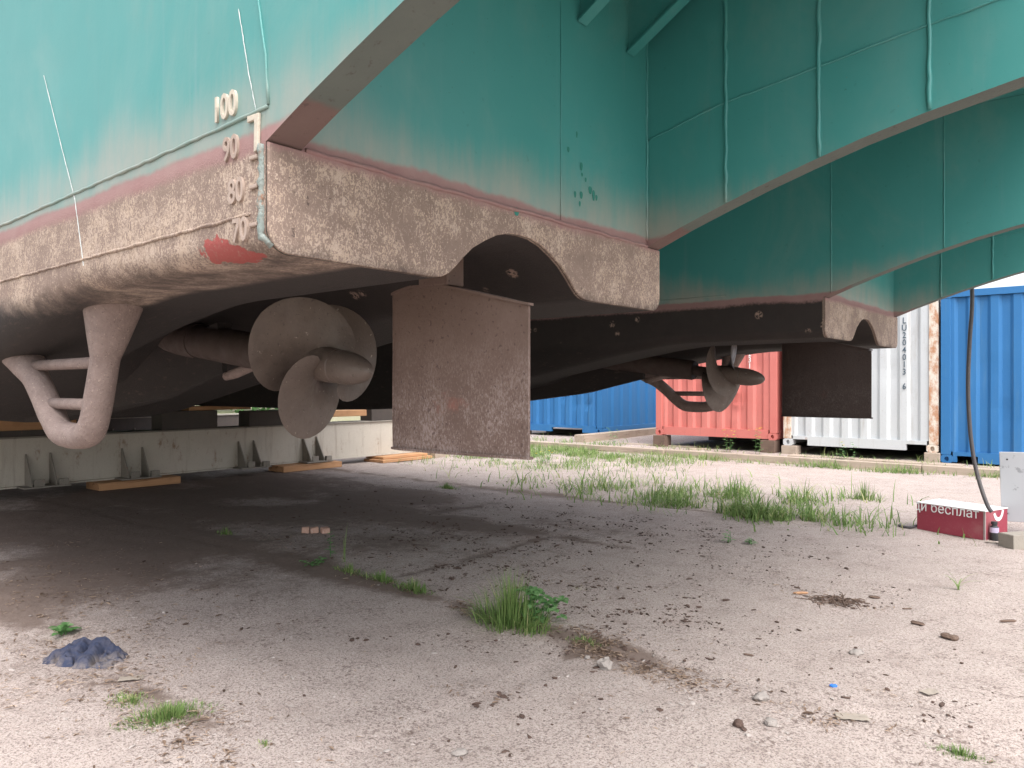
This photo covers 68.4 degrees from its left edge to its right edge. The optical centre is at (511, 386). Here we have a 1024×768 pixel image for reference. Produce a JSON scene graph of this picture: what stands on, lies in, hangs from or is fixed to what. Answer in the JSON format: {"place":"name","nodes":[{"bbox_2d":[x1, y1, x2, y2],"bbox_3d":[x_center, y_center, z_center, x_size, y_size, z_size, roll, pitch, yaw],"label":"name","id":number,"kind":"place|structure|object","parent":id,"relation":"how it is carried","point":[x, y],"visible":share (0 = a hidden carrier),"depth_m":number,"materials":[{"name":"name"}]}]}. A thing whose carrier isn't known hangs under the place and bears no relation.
{"place":"outdoors","nodes":[
{"label":"outdoors","id":0,"kind":"place"},
{"bbox_2d":[217,407,359,421],"bbox_3d":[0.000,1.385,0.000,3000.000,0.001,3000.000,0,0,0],"label":"ground","id":1,"kind":"structure","parent":0,"point":[349,418],"depth_m":34.48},
{"bbox_2d":[231,407,277,412],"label":"scrub","id":2,"kind":"object","parent":1,"relation":"on","point":[253,408],"depth_m":42.48,"materials":[{"name":"green plant"}]},
{"bbox_2d":[0,427,1023,767],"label":"concrete yard","id":3,"kind":"structure","parent":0,"point":[90,525],"depth_m":4.16,"materials":[{"name":"grey concrete"}]},
{"bbox_2d":[49,622,81,635],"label":"leafy weed","id":4,"kind":"object","parent":3,"relation":"on","point":[62,628],"visible":1,"depth_m":3.95,"materials":[{"name":"green plant"}]},
{"bbox_2d":[42,636,127,668],"bbox_3d":[-2.031,1.279,3.611,0.442,0.099,0.292,0,0,6],"label":"crumpled rag","id":5,"kind":"object","parent":3,"relation":"on","point":[103,652],"visible":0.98,"depth_m":3.59,"materials":[{"name":"fabric"}]},
{"bbox_2d":[118,674,143,680],"bbox_3d":[-1.694,1.296,3.349,0.100,0.005,0.050,0,0,-15],"label":"paper scrap","id":6,"kind":"object","parent":3,"relation":"on","point":[129,678],"visible":1,"depth_m":3.35,"materials":[{"name":"beige paper"}]},
{"bbox_2d":[106,689,159,713],"bbox_3d":[-1.562,1.289,3.103,0.322,0.041,0.200,0,0,26],"label":"grass tuft","id":7,"kind":"object","parent":3,"relation":"on","point":[133,699],"visible":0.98,"depth_m":3.12,"materials":[{"name":"green plant"}]},
{"bbox_2d":[86,475,180,490],"bbox_3d":[-4.888,1.242,9.753,0.404,0.096,1.024,0,0,40],"label":"timber baulk","id":8,"kind":"object","parent":3,"relation":"on","point":[105,485],"visible":0.79,"depth_m":9.55,"materials":[{"name":"brown wood"}]},
{"bbox_2d":[76,413,238,430],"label":"cradle beam","id":9,"kind":"structure","parent":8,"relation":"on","point":[135,423],"depth_m":14.55,"materials":[{"name":"concrete"}]},
{"bbox_3d":[-10.197,0.437,11.201,0.303,0.316,1.403,0,0,40],"label":"steel chock","id":10,"kind":"object","parent":9,"relation":"on","visible":0},
{"bbox_2d":[0,0,1023,459],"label":"catamaran vessel","id":11,"kind":"object","parent":10,"relation":"on","point":[458,226],"visible":1,"depth_m":2.87,"materials":[{"name":"paint"}]},
{"bbox_2d":[966,288,992,512],"bbox_3d":[3.943,-0.328,6.424,0.133,2.756,0.391,0,0,7],"label":"power cable","id":12,"kind":"object","parent":11,"relation":"hanging from","point":[969,419],"visible":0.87,"depth_m":6.39,"materials":[{"name":"black rubber"}]},
{"bbox_2d":[0,420,411,489],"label":"cradle beam","id":13,"kind":"structure","parent":8,"relation":"on","point":[31,462],"depth_m":10.30,"materials":[{"name":"paint"}]},
{"bbox_2d":[0,430,46,437],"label":"steel chock","id":14,"kind":"object","parent":13,"relation":"on","point":[22,433],"depth_m":8.87,"materials":[{"name":"black metal"}]},
{"bbox_2d":[0,420,75,430],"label":"packing timber","id":15,"kind":"object","parent":14,"relation":"on","point":[10,426],"visible":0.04,"depth_m":8.86,"materials":[{"name":"brown wood"}]},
{"bbox_2d":[151,410,216,429],"bbox_3d":[-4.573,0.467,10.532,0.303,0.253,0.803,0,0,40],"label":"steel chock","id":16,"kind":"object","parent":13,"relation":"on","point":[182,419],"visible":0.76,"depth_m":10.38,"materials":[{"name":"black metal"}]},
{"bbox_2d":[183,406,250,410],"bbox_3d":[-4.292,0.311,10.915,0.284,0.061,0.952,0,0,40],"label":"packing timber","id":17,"kind":"object","parent":16,"relation":"on","point":[194,408],"visible":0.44,"depth_m":10.72,"materials":[{"name":"brown wood"}]},
{"bbox_2d":[239,410,282,425],"bbox_3d":[-3.643,0.482,11.644,0.304,0.227,1.103,0,0,40],"label":"steel chock","id":18,"kind":"object","parent":13,"relation":"on","point":[260,418],"visible":0.53,"depth_m":11.28,"materials":[{"name":"black metal"}]},
{"bbox_2d":[333,410,366,416],"bbox_3d":[-2.855,0.450,12.583,0.284,0.104,0.852,0,0,40],"label":"packing timber","id":19,"kind":"object","parent":13,"relation":"on","point":[340,413],"visible":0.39,"depth_m":12.54,"materials":[{"name":"brown wood"}]},
{"bbox_2d":[360,409,391,420],"bbox_3d":[-2.357,0.481,13.177,0.303,0.226,0.503,0,0,40],"label":"steel chock","id":20,"kind":"object","parent":13,"relation":"on","point":[378,414],"visible":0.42,"depth_m":13.02,"materials":[{"name":"grey metal"}]},
{"bbox_2d":[109,698,222,733],"bbox_3d":[-1.354,1.269,2.967,0.415,0.082,0.273,0,0,-32],"label":"grass tuft","id":21,"kind":"object","parent":3,"relation":"on","point":[169,711],"visible":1,"depth_m":2.95,"materials":[{"name":"green plant"}]},
{"bbox_2d":[216,526,235,535],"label":"grass tuft","id":22,"kind":"object","parent":3,"relation":"on","point":[225,531],"visible":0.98,"depth_m":6.62,"materials":[{"name":"green plant"}]},
{"bbox_2d":[257,739,270,748],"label":"grass tuft","id":23,"kind":"object","parent":3,"relation":"on","point":[265,743],"visible":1,"depth_m":2.74,"materials":[{"name":"green plant"}]},
{"bbox_2d":[269,461,341,472],"bbox_3d":[-3.214,1.243,11.750,0.404,0.091,1.072,0,0,40],"label":"timber baulk","id":24,"kind":"object","parent":3,"relation":"on","point":[291,467],"visible":0.8,"depth_m":11.53,"materials":[{"name":"brown wood"}]},
{"bbox_2d":[301,526,309,532],"bbox_3d":[-1.824,1.270,6.657,0.072,0.059,0.068,0,0,-10],"label":"brick piece","id":25,"kind":"object","parent":3,"relation":"on","point":[306,529],"visible":1,"depth_m":6.63,"materials":[{"name":"brick"}]},
{"bbox_2d":[299,556,327,566],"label":"leafy weed","id":26,"kind":"object","parent":3,"relation":"on","point":[317,561],"visible":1,"depth_m":5.37,"materials":[{"name":"green plant"}]},
{"bbox_2d":[310,526,318,533],"bbox_3d":[-1.746,1.271,6.658,0.076,0.058,0.064,0,0,-19],"label":"brick piece","id":27,"kind":"object","parent":3,"relation":"on","point":[314,529],"visible":1,"depth_m":6.63,"materials":[{"name":"brick"}]},
{"bbox_2d":[320,526,329,533],"bbox_3d":[-1.652,1.272,6.657,0.076,0.055,0.068,0,0,-28],"label":"brick piece","id":28,"kind":"object","parent":3,"relation":"on","point":[323,530],"visible":0.94,"depth_m":6.64,"materials":[{"name":"brick"}]},
{"bbox_2d":[324,531,336,556],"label":"leafy weed","id":29,"kind":"object","parent":3,"relation":"on","point":[330,542],"visible":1,"depth_m":5.65,"materials":[{"name":"green plant"}]},
{"bbox_2d":[343,523,347,561],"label":"grass stalk","id":30,"kind":"object","parent":3,"relation":"on","point":[345,546],"depth_m":5.50,"materials":[{"name":"green plant"}]},
{"bbox_2d":[331,562,365,575],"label":"grass tuft","id":31,"kind":"object","parent":3,"relation":"on","point":[350,568],"visible":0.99,"depth_m":5.22,"materials":[{"name":"green plant"}]},
{"bbox_2d":[361,569,403,584],"bbox_3d":[-0.851,1.252,4.996,0.467,0.089,0.180,0,0,45],"label":"grass tuft","id":32,"kind":"object","parent":3,"relation":"on","point":[381,576],"visible":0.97,"depth_m":5.00,"materials":[{"name":"green plant"}]},
{"bbox_2d":[364,455,431,462],"bbox_3d":[-1.984,1.265,13.218,0.504,0.050,1.151,0,0,40],"label":"timber baulk","id":33,"kind":"object","parent":3,"relation":"on","point":[391,460],"visible":0.7,"depth_m":12.92,"materials":[{"name":"orange wood"}]},
{"bbox_2d":[366,452,427,459],"bbox_3d":[-2.023,1.218,13.273,0.475,0.047,1.033,0,0,40],"label":"timber baulk","id":34,"kind":"object","parent":33,"relation":"on","point":[401,455],"visible":0.76,"depth_m":13.03,"materials":[{"name":"orange wood"}]},
{"bbox_2d":[393,576,436,594],"bbox_3d":[-0.623,1.248,4.760,0.400,0.101,0.168,0,0,40],"label":"grass tuft","id":35,"kind":"object","parent":3,"relation":"on","point":[412,586],"visible":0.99,"depth_m":4.75,"materials":[{"name":"green plant"}]},
{"bbox_2d":[4,547,835,749],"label":"straw bits","id":36,"kind":"object","parent":3,"relation":"on","point":[353,603],"visible":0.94,"depth_m":3.36,"materials":[{"name":"beige plant"}]},
{"bbox_2d":[428,453,449,457],"bbox_3d":[-1.371,1.242,13.717,0.302,0.096,0.365,0,0,40],"label":"timber baulk","id":37,"kind":"object","parent":3,"relation":"on","point":[434,455],"visible":0.36,"depth_m":13.55,"materials":[{"name":"beige wood"}]},
{"bbox_2d":[437,482,459,489],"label":"grass tuft","id":38,"kind":"object","parent":3,"relation":"on","point":[446,485],"visible":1,"depth_m":9.51,"materials":[{"name":"green plant"}]},
{"bbox_2d":[451,748,467,756],"bbox_3d":[-0.185,1.296,2.664,0.057,0.027,0.042,0,0,6],"label":"stone","id":39,"kind":"object","parent":3,"relation":"on","point":[458,752],"visible":0.99,"depth_m":2.65,"materials":[{"name":"white stone"}]},
{"bbox_2d":[0,515,1016,767],"bbox_3d":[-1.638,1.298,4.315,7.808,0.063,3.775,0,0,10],"label":"bark litter","id":40,"kind":"object","parent":3,"relation":"on","point":[573,649],"visible":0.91,"depth_m":3.43,"materials":[{"name":"brown plant"}]},
{"bbox_2d":[2,509,1016,767],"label":"grit","id":41,"kind":"object","parent":3,"relation":"on","point":[524,687],"visible":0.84,"depth_m":3.05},
{"bbox_2d":[458,565,574,637],"bbox_3d":[-0.031,1.137,4.067,0.557,0.331,0.757,0,0,-45],"label":"grass tuft","id":42,"kind":"object","parent":3,"relation":"on","point":[510,603],"visible":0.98,"depth_m":4.05,"materials":[{"name":"green plant"}]},
{"bbox_2d":[511,586,568,624],"bbox_3d":[0.142,1.195,4.100,0.338,0.198,0.219,0,0,15],"label":"clover plant","id":43,"kind":"object","parent":3,"relation":"on","point":[545,602],"visible":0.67,"depth_m":4.07,"materials":[{"name":"green plant"}]},
{"bbox_2d":[62,464,1023,756],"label":"soil crumbs","id":44,"kind":"object","parent":3,"relation":"on","point":[596,632],"visible":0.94,"depth_m":4.63,"materials":[{"name":"brown soil"}]},
{"bbox_2d":[546,429,587,433],"bbox_3d":[1.865,1.220,18.902,2.304,0.224,0.304,0,0,40],"label":"sleeper","id":45,"kind":"object","parent":3,"relation":"on","point":[573,431],"visible":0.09,"depth_m":19.12,"materials":[{"name":"wood"}]},
{"bbox_2d":[565,634,608,647],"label":"grass tuft","id":46,"kind":"object","parent":3,"relation":"on","point":[589,640],"visible":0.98,"depth_m":3.81,"materials":[{"name":"green plant"}]},
{"bbox_2d":[530,441,665,454],"bbox_3d":[-0.458,1.270,16.986,8.804,0.182,0.144,0,0,41],"label":"kerb timber","id":47,"kind":"object","parent":3,"relation":"on","point":[605,448],"visible":0.24,"depth_m":14.82,"materials":[{"name":"beige wood"}]},
{"bbox_2d":[596,657,612,670],"bbox_3d":[0.430,1.284,3.475,0.073,0.070,0.069,0,0,42],"label":"stone","id":48,"kind":"object","parent":3,"relation":"on","point":[605,663],"visible":0.99,"depth_m":3.46,"materials":[{"name":"grey stone"}]},
{"bbox_2d":[574,427,655,442],"bbox_3d":[2.604,1.134,17.565,0.253,0.191,3.804,0,0,38],"label":"weathered plank","id":49,"kind":"object","parent":3,"relation":"on","point":[590,437],"visible":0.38,"depth_m":16.99,"materials":[{"name":"beige wood"}]},
{"bbox_2d":[620,443,698,447],"bbox_3d":[2.943,1.205,15.127,1.602,0.074,0.204,0,0,32],"label":"weathered plank","id":50,"kind":"object","parent":3,"relation":"on","point":[689,446],"visible":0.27,"depth_m":14.88,"materials":[{"name":"beige wood"}]},
{"bbox_2d":[653,435,670,446],"bbox_3d":[2.990,1.161,14.997,0.264,0.382,0.264,0,0,40],"label":"packing block","id":51,"kind":"object","parent":3,"relation":"on","point":[662,440],"depth_m":14.90,"materials":[{"name":"brown wood"}]},
{"bbox_2d":[656,351,783,439],"bbox_3d":[5.754,-0.340,16.582,2.440,2.620,6.068,0,0,40],"label":"shipping container","id":52,"kind":"object","parent":51,"relation":"on","point":[748,411],"visible":0.27,"depth_m":13.97,"materials":[{"name":"red metal"}]},
{"bbox_2d":[386,433,999,481],"bbox_3d":[1.886,1.149,12.070,6.362,0.340,14.620,0,0,-43],"label":"grass strip","id":53,"kind":"object","parent":3,"relation":"on","point":[576,451],"depth_m":12.72,"materials":[{"name":"green plant"}]},
{"bbox_2d":[688,448,706,449],"bbox_3d":[3.478,1.200,14.092,0.354,0.083,0.104,0,0,0],"label":"weathered plank","id":54,"kind":"object","parent":3,"relation":"on","point":[697,449],"visible":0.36,"depth_m":14.05,"materials":[{"name":"beige wood"}]},
{"bbox_2d":[435,464,975,544],"bbox_3d":[2.112,1.127,9.284,6.849,0.381,4.128,0,0,44],"label":"grass band","id":55,"kind":"object","parent":3,"relation":"on","point":[757,510],"depth_m":8.21,"materials":[{"name":"green plant"}]},
{"bbox_2d":[721,530,734,542],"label":"leafy weed","id":56,"kind":"object","parent":3,"relation":"on","point":[728,540],"visible":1,"depth_m":6.16,"materials":[{"name":"green plant"}]},
{"bbox_2d":[723,434,736,451],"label":"leafy weed","id":57,"kind":"object","parent":3,"relation":"on","point":[728,442],"visible":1,"depth_m":13.62,"materials":[{"name":"green plant"}]},
{"bbox_2d":[732,718,743,727],"bbox_3d":[0.861,1.283,2.862,0.041,0.037,0.043,0,0,0],"label":"stone","id":58,"kind":"object","parent":3,"relation":"on","point":[738,723],"visible":0.99,"depth_m":2.85,"materials":[{"name":"stone"}]},
{"bbox_2d":[745,538,755,544],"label":"leafy weed","id":59,"kind":"object","parent":3,"relation":"on","point":[750,541],"visible":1,"depth_m":6.12,"materials":[{"name":"green plant"}]},
{"bbox_2d":[753,427,760,453],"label":"leafy weed","id":60,"kind":"object","parent":3,"relation":"on","point":[757,439],"visible":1,"depth_m":13.28,"materials":[{"name":"green plant"}]},
{"bbox_2d":[708,436,806,444],"bbox_3d":[5.314,1.155,16.010,2.302,0.353,0.302,0,0,40],"label":"sleeper","id":61,"kind":"object","parent":3,"relation":"on","point":[748,440],"visible":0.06,"depth_m":16.13,"materials":[{"name":"wood"}]},
{"bbox_2d":[753,691,769,701],"bbox_3d":[1.026,1.278,3.095,0.078,0.045,0.062,0,0,-17],"label":"stone","id":62,"kind":"object","parent":3,"relation":"on","point":[762,696],"visible":1,"depth_m":3.08,"materials":[{"name":"grey stone"}]},
{"bbox_2d":[533,437,999,467],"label":"kerb weeds","id":63,"kind":"object","parent":3,"relation":"on","point":[836,451],"visible":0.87,"depth_m":12.67,"materials":[{"name":"green plant"}]},
{"bbox_2d":[760,439,779,452],"bbox_3d":[4.660,1.162,13.596,0.263,0.381,0.263,0,0,40],"label":"packing block","id":64,"kind":"object","parent":3,"relation":"on","point":[772,446],"depth_m":13.51,"materials":[{"name":"brown wood"}]},
{"bbox_2d":[764,717,776,726],"bbox_3d":[0.987,1.283,2.870,0.048,0.038,0.043,0,0,0],"label":"stone","id":65,"kind":"object","parent":3,"relation":"on","point":[770,721],"visible":1,"depth_m":2.86,"materials":[{"name":"grey stone"}]},
{"bbox_2d":[781,445,800,453],"bbox_3d":[4.952,1.200,13.353,0.263,0.305,0.263,0,0,40],"label":"packing block","id":66,"kind":"object","parent":3,"relation":"on","point":[790,449],"depth_m":13.27,"materials":[{"name":"beige wood"}]},
{"bbox_2d":[783,300,940,452],"bbox_3d":[7.703,-0.265,14.923,2.440,2.620,6.068,0,0,40],"label":"shipping container","id":67,"kind":"object","parent":66,"relation":"on","point":[906,390],"visible":0.41,"depth_m":12.18,"materials":[{"name":"white metal"}]},
{"bbox_2d":[666,449,921,472],"bbox_3d":[4.545,1.273,12.741,4.282,0.176,0.144,0,0,40],"label":"kerb timber","id":68,"kind":"object","parent":3,"relation":"on","point":[771,459],"visible":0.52,"depth_m":12.55,"materials":[{"name":"beige wood"}]},
{"bbox_2d":[793,591,807,593],"bbox_3d":[1.803,1.290,4.702,0.100,0.018,0.025,0,0,-4],"label":"bark chip","id":69,"kind":"object","parent":3,"relation":"on","point":[801,592],"visible":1,"depth_m":4.70,"materials":[{"name":"orange wood"}]},
{"bbox_2d":[794,591,869,609],"bbox_3d":[1.931,1.288,4.560,0.442,0.036,0.347,0,0,0],"label":"twig pile","id":70,"kind":"object","parent":3,"relation":"on","point":[842,599],"visible":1,"depth_m":4.54,"materials":[{"name":"brown plant"}]},
{"bbox_2d":[840,442,853,456],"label":"leafy weed","id":71,"kind":"object","parent":3,"relation":"on","point":[845,447],"visible":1,"depth_m":12.23,"materials":[{"name":"green plant"}]},
{"bbox_2d":[835,712,869,720],"bbox_3d":[1.328,1.287,2.939,0.120,0.006,0.060,0,0,12],"label":"paper scrap","id":72,"kind":"object","parent":3,"relation":"on","point":[856,716],"visible":1,"depth_m":2.94,"materials":[{"name":"beige paper"}]},
{"bbox_2d":[849,649,863,655],"bbox_3d":[1.660,1.280,3.625,0.081,0.031,0.054,0,0,-11],"label":"stone","id":73,"kind":"object","parent":3,"relation":"on","point":[857,652],"visible":1,"depth_m":3.61,"materials":[{"name":"white stone"}]},
{"bbox_2d":[844,480,888,501],"bbox_3d":[4.005,1.168,8.564,0.470,0.255,0.580,0,0,-38],"label":"grass tuft","id":74,"kind":"object","parent":3,"relation":"on","point":[864,490],"visible":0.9,"depth_m":8.55,"materials":[{"name":"green plant"}]},
{"bbox_2d":[787,454,965,466],"bbox_3d":[5.796,1.215,12.149,2.601,0.074,0.304,0,0,40],"label":"weathered plank","id":75,"kind":"object","parent":3,"relation":"on","point":[889,461],"visible":0.48,"depth_m":11.97,"materials":[{"name":"beige wood"}]},
{"bbox_2d":[829,444,940,451],"bbox_3d":[7.231,1.193,14.406,2.302,0.278,0.303,0,0,40],"label":"sleeper","id":76,"kind":"object","parent":3,"relation":"on","point":[914,447],"visible":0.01,"depth_m":13.98,"materials":[{"name":"wood"}]},
{"bbox_2d":[898,522,916,528],"bbox_3d":[3.613,1.278,6.940,0.129,0.040,0.263,0,0,-10],"label":"cable end","id":77,"kind":"object","parent":3,"relation":"on","point":[908,527],"visible":0.9,"depth_m":6.83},
{"bbox_2d":[910,620,924,625],"bbox_3d":[2.213,1.292,4.107,0.029,0.022,0.075,0,0,-40],"label":"bark chip","id":78,"kind":"object","parent":3,"relation":"on","point":[917,623],"visible":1,"depth_m":4.10,"materials":[{"name":"brown wood"}]},
{"bbox_2d":[919,688,938,694],"bbox_3d":[1.743,1.271,3.139,0.070,0.005,0.050,0,0,-20],"label":"paper scrap","id":79,"kind":"object","parent":3,"relation":"on","point":[928,691],"visible":1,"depth_m":3.14,"materials":[{"name":"beige paper"}]},
{"bbox_2d":[924,452,940,462],"bbox_3d":[6.670,1.198,11.913,0.222,0.306,0.264,0,0,40],"label":"packing block","id":80,"kind":"object","parent":3,"relation":"on","point":[931,457],"depth_m":11.81,"materials":[{"name":"beige wood"}]},
{"bbox_2d":[940,632,958,640],"bbox_3d":[2.253,1.289,3.877,0.057,0.028,0.095,0,0,-30],"label":"bark chip","id":81,"kind":"object","parent":3,"relation":"on","point":[945,635],"visible":1,"depth_m":3.86,"materials":[{"name":"brown wood"}]},
{"bbox_2d":[924,742,993,764],"bbox_3d":[1.593,1.288,2.652,0.252,0.045,0.109,0,0,29],"label":"grass tuft","id":82,"kind":"object","parent":3,"relation":"on","point":[960,752],"visible":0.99,"depth_m":2.66,"materials":[{"name":"green plant"}]},
{"bbox_2d":[922,464,999,476],"bbox_3d":[7.904,1.272,9.900,4.482,0.176,0.143,0,0,40],"label":"kerb timber","id":83,"kind":"object","parent":3,"relation":"on","point":[958,470],"visible":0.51,"depth_m":11.00,"materials":[{"name":"beige wood"}]},
{"bbox_2d":[916,499,1007,540],"bbox_3d":[3.972,1.171,6.659,0.368,0.249,0.597,0,0,-31],"label":"sign box","id":84,"kind":"object","parent":3,"relation":"on","point":[959,518],"visible":1,"depth_m":6.52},
{"bbox_2d":[943,574,983,589],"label":"grass stalk","id":85,"kind":"object","parent":3,"relation":"on","point":[958,585],"depth_m":4.77,"materials":[{"name":"green plant"}]},
{"bbox_2d":[941,285,1023,464],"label":"shipping container","id":86,"kind":"object","parent":3,"relation":"on","point":[997,384],"visible":0.89,"depth_m":11.45,"materials":[{"name":"blue metal"}]},
{"bbox_2d":[970,465,999,468],"bbox_3d":[7.964,1.217,10.300,2.904,0.067,0.252,0,0,40],"label":"weathered plank","id":87,"kind":"object","parent":3,"relation":"on","point":[981,466],"visible":0.29,"depth_m":11.09,"materials":[{"name":"beige wood"}]},
{"bbox_2d":[990,521,998,540],"bbox_3d":[4.045,1.216,6.314,0.068,0.165,0.068,0,0,0],"label":"plastic bottle","id":88,"kind":"object","parent":3,"relation":"on","point":[994,529],"visible":0.95,"depth_m":6.29,"materials":[{"name":"black plastic"}]},
{"bbox_2d":[1000,619,1016,621],"bbox_3d":[2.747,1.299,4.170,0.100,0.017,0.023,0,0,-3],"label":"bark chip","id":89,"kind":"object","parent":3,"relation":"on","point":[1009,620],"visible":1,"depth_m":4.16,"materials":[{"name":"brown wood"}]},
{"bbox_2d":[998,531,1023,549],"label":"concrete block","id":90,"kind":"object","parent":3,"relation":"on","point":[1013,540],"depth_m":6.00,"materials":[{"name":"beige concrete"}]},
{"bbox_2d":[999,452,1023,521],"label":"spotted panel","id":91,"kind":"object","parent":90,"relation":"on","point":[1012,479],"visible":0.81,"depth_m":6.52,"materials":[{"name":"white plastic"}]},
{"bbox_2d":[974,273,1023,288],"label":"sky","id":92,"kind":"structure","parent":0,"point":[1016,280],"materials":[{"name":"white"}]},
{"bbox_3d":[0.295,1.226,18.820,0.303,0.252,0.264,0,0,40],"label":"packing block","id":93,"kind":"object","parent":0,"visible":0},
{"bbox_2d":[530,380,655,432],"bbox_3d":[3.065,-0.210,20.349,2.440,2.620,6.068,0,0,40],"label":"shipping container","id":94,"kind":"object","parent":93,"relation":"on","point":[630,406],"visible":0.2,"depth_m":18.02,"materials":[{"name":"blue metal"}]}
]}

